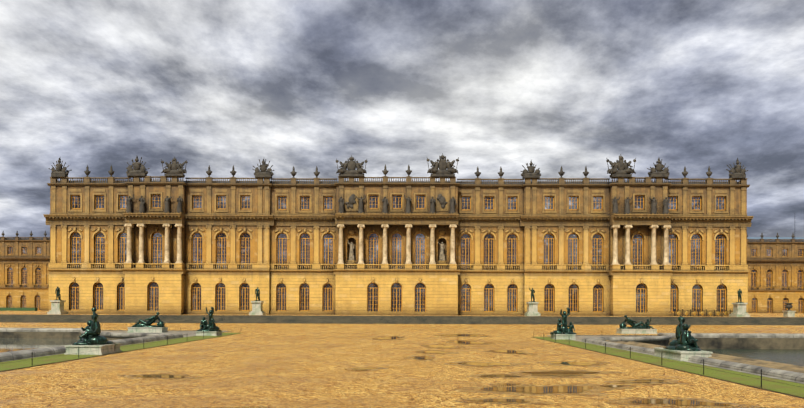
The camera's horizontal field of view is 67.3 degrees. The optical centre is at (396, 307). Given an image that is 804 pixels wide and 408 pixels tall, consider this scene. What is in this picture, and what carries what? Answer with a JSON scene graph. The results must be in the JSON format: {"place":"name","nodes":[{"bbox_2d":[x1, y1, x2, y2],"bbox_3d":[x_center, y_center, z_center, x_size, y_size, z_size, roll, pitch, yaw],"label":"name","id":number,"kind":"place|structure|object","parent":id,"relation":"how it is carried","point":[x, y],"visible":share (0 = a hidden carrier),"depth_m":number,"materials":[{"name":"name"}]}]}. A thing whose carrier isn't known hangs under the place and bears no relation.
{"place":"outdoors","nodes":[
{"label":"outdoors","id":0,"kind":"place"},
{"bbox_2d":[0,322,803,407],"bbox_3d":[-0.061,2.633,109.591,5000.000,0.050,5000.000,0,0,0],"label":"gravel ground","id":1,"kind":"structure","parent":0,"point":[273,365],"depth_m":24.32,"materials":[{"name":"beige gravel"}]},
{"bbox_2d":[64,327,712,360],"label":"statue plinths","id":2,"kind":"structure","parent":1,"relation":"on","point":[92,349],"depth_m":32.80,"materials":[{"name":"stone"}]},
{"bbox_2d":[72,307,700,350],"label":"bronze statues","id":3,"kind":"object","parent":2,"relation":"on","point":[685,340],"visible":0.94,"depth_m":33.40,"materials":[{"name":"metal"}]},
{"bbox_2d":[0,328,803,398],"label":"pool coping","id":4,"kind":"object","parent":1,"relation":"on","point":[777,354],"visible":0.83,"depth_m":43.68,"materials":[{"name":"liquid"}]},
{"bbox_2d":[0,314,803,324],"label":"terrace steps","id":5,"kind":"structure","parent":1,"relation":"on","point":[277,319],"depth_m":98.81,"materials":[{"name":"stone"}]},
{"bbox_2d":[0,327,803,387],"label":"fence posts","id":6,"kind":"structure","parent":1,"relation":"on","point":[536,334],"depth_m":28.86,"materials":[{"name":"black metal"}]},
{"bbox_2d":[116,334,765,407],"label":"puddles","id":7,"kind":"object","parent":1,"relation":"on","point":[585,389],"visible":0.98,"depth_m":20.83,"materials":[{"name":"brown water"}]},
{"bbox_2d":[0,311,803,316],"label":"terrace gravel","id":8,"kind":"structure","parent":0,"point":[751,314],"depth_m":106.51,"materials":[{"name":"grey gravel"}]},
{"bbox_2d":[0,308,36,310],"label":"hedge","id":9,"kind":"object","parent":8,"relation":"on","point":[18,309],"visible":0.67,"depth_m":184.44,"materials":[{"name":"green plant"}]},
{"bbox_2d":[0,176,803,315],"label":"palace facade","id":10,"kind":"structure","parent":8,"relation":"on","point":[530,222],"depth_m":108.76,"materials":[{"name":"stone"}]},
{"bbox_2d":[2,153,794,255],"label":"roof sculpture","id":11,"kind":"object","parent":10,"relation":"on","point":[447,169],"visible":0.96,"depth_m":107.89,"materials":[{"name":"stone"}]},
{"bbox_2d":[7,194,802,312],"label":"windows","id":12,"kind":"structure","parent":10,"relation":"in","point":[373,258],"depth_m":109.51,"materials":[{"name":"grey glass"}]},
{"bbox_2d":[47,300,795,316],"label":"statue pedestals","id":13,"kind":"object","parent":8,"relation":"on","point":[57,307],"visible":0.96,"depth_m":103.55,"materials":[{"name":"stone"}]},
{"bbox_2d":[55,287,743,302],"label":"statues","id":14,"kind":"object","parent":13,"relation":"on","point":[257,293],"visible":1,"depth_m":103.99,"materials":[{"name":"green metal"}]},
{"bbox_2d":[674,308,730,316],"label":"gilt railing","id":15,"kind":"object","parent":8,"relation":"on","point":[702,313],"visible":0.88,"depth_m":105.47,"materials":[{"name":"metal"}]},
{"bbox_2d":[0,0,803,236],"label":"sky","id":16,"kind":"structure","parent":0,"point":[573,85],"materials":[{"name":"grey"}]}
]}

